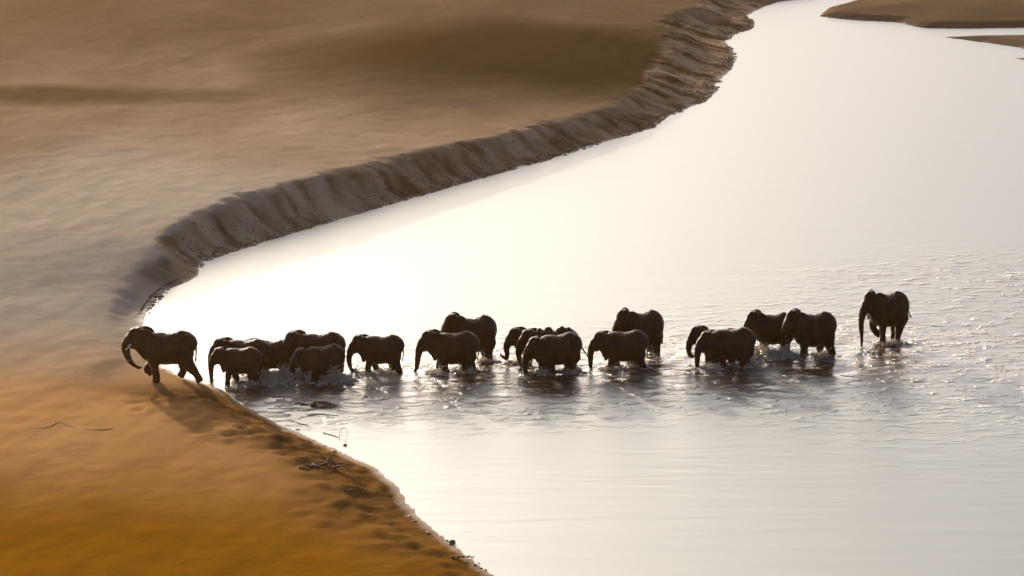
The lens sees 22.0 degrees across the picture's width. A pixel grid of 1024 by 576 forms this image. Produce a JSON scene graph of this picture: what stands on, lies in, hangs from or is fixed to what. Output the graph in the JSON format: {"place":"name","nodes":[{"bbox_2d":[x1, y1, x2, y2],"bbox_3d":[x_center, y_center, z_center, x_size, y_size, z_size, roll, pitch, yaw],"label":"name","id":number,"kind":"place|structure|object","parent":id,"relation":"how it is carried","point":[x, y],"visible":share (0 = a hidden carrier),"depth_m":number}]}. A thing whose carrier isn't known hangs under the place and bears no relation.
{"place":"outdoors","nodes":[
{"label":"outdoors","id":0,"kind":"place"},
{"bbox_2d":[0,0,1023,575],"bbox_3d":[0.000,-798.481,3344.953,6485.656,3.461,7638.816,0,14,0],"label":"ground","id":1,"kind":"structure","parent":0,"point":[136,136],"depth_m":168.64},
{"bbox_2d":[30,422,112,429],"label":"fallen branch","id":2,"kind":"object","parent":1,"relation":"on","point":[69,425],"visible":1,"depth_m":117.89},
{"bbox_2d":[121,326,202,382],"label":"elephant","id":3,"kind":"object","parent":1,"relation":"on","point":[152,347],"visible":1,"depth_m":125.73},
{"bbox_2d":[298,458,353,469],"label":"driftwood clump","id":4,"kind":"object","parent":1,"relation":"on","point":[331,462],"visible":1,"depth_m":112.32},
{"bbox_2d":[450,555,473,558],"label":"driftwood clump","id":5,"kind":"object","parent":1,"relation":"on","point":[456,556],"visible":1,"depth_m":102.21},
{"bbox_2d":[137,0,792,571],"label":"mud clods","id":6,"kind":"object","parent":1,"relation":"on","point":[707,96],"visible":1,"depth_m":171.93},
{"bbox_2d":[143,0,1023,575],"bbox_3d":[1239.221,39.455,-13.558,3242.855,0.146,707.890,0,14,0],"label":"river water","id":7,"kind":"structure","parent":0,"point":[807,158],"depth_m":138.66},
{"bbox_2d":[208,346,261,384],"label":"elephant","id":8,"kind":"object","parent":7,"relation":"in","point":[234,362],"visible":1,"depth_m":125.91},
{"bbox_2d":[208,337,270,377],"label":"elephant","id":9,"kind":"object","parent":7,"relation":"in","point":[262,347],"visible":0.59,"depth_m":127.06},
{"bbox_2d":[244,338,292,369],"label":"elephant","id":10,"kind":"object","parent":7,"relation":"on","point":[281,354],"visible":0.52,"depth_m":127.74},
{"bbox_2d":[235,360,358,387],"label":"water splash","id":11,"kind":"object","parent":7,"relation":"on","point":[283,375],"visible":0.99,"depth_m":126.64},
{"bbox_2d":[282,330,345,354],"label":"elephant","id":12,"kind":"object","parent":7,"relation":"in","point":[293,341],"visible":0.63,"depth_m":127.66},
{"bbox_2d":[289,343,345,379],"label":"elephant","id":13,"kind":"object","parent":7,"relation":"in","point":[317,362],"visible":0.81,"depth_m":126.71},
{"bbox_2d":[294,401,341,407],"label":"driftwood clump","id":14,"kind":"object","parent":7,"relation":"on","point":[324,404],"visible":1,"depth_m":122.58},
{"bbox_2d":[349,365,398,376],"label":"water splash","id":15,"kind":"object","parent":7,"relation":"on","point":[381,371],"visible":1,"depth_m":127.87},
{"bbox_2d":[346,334,404,373],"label":"elephant","id":16,"kind":"object","parent":7,"relation":"in","point":[373,352],"visible":1,"depth_m":127.80},
{"bbox_2d":[414,329,479,372],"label":"elephant","id":17,"kind":"object","parent":7,"relation":"in","point":[446,349],"visible":0.95,"depth_m":127.84},
{"bbox_2d":[423,355,501,376],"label":"water splash","id":18,"kind":"object","parent":7,"relation":"on","point":[436,372],"visible":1,"depth_m":128.21},
{"bbox_2d":[440,312,496,358],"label":"elephant","id":19,"kind":"object","parent":7,"relation":"in","point":[483,328],"visible":0.62,"depth_m":129.55},
{"bbox_2d":[500,326,552,362],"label":"elephant","id":20,"kind":"object","parent":7,"relation":"in","point":[513,336],"visible":0.34,"depth_m":129.74},
{"bbox_2d":[515,326,577,367],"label":"elephant","id":21,"kind":"object","parent":7,"relation":"in","point":[525,337],"visible":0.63,"depth_m":128.78},
{"bbox_2d":[507,357,586,375],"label":"water splash","id":22,"kind":"object","parent":7,"relation":"on","point":[543,372],"visible":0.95,"depth_m":128.11},
{"bbox_2d":[522,332,589,373],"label":"elephant","id":23,"kind":"object","parent":7,"relation":"in","point":[550,352],"visible":0.95,"depth_m":127.68},
{"bbox_2d":[587,330,648,368],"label":"elephant","id":24,"kind":"object","parent":7,"relation":"in","point":[612,347],"visible":0.97,"depth_m":128.58},
{"bbox_2d":[597,359,652,371],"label":"water splash","id":25,"kind":"object","parent":7,"relation":"on","point":[607,368],"visible":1,"depth_m":128.83},
{"bbox_2d":[612,307,663,353],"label":"elephant","id":26,"kind":"object","parent":7,"relation":"in","point":[649,323],"visible":0.62,"depth_m":130.69},
{"bbox_2d":[686,325,734,362],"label":"elephant","id":27,"kind":"object","parent":7,"relation":"in","point":[695,333],"visible":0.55,"depth_m":130.00},
{"bbox_2d":[694,327,755,367],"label":"elephant","id":28,"kind":"object","parent":7,"relation":"in","point":[722,346],"visible":0.97,"depth_m":128.75},
{"bbox_2d":[699,356,763,369],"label":"water splash","id":29,"kind":"object","parent":7,"relation":"on","point":[712,366],"visible":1,"depth_m":129.10},
{"bbox_2d":[743,309,792,349],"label":"elephant","id":30,"kind":"object","parent":7,"relation":"in","point":[763,327],"visible":0.67,"depth_m":131.66},
{"bbox_2d":[736,338,807,362],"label":"water splash","id":31,"kind":"object","parent":7,"relation":"on","point":[766,352],"visible":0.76,"depth_m":130.85},
{"bbox_2d":[781,308,836,356],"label":"elephant","id":32,"kind":"object","parent":7,"relation":"in","point":[816,330],"visible":0.96,"depth_m":130.70},
{"bbox_2d":[807,337,910,358],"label":"water splash","id":33,"kind":"object","parent":7,"relation":"on","point":[824,353],"visible":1,"depth_m":132.91},
{"bbox_2d":[858,289,910,344],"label":"elephant","id":34,"kind":"object","parent":7,"relation":"in","point":[882,311],"visible":1,"depth_m":132.86}
]}

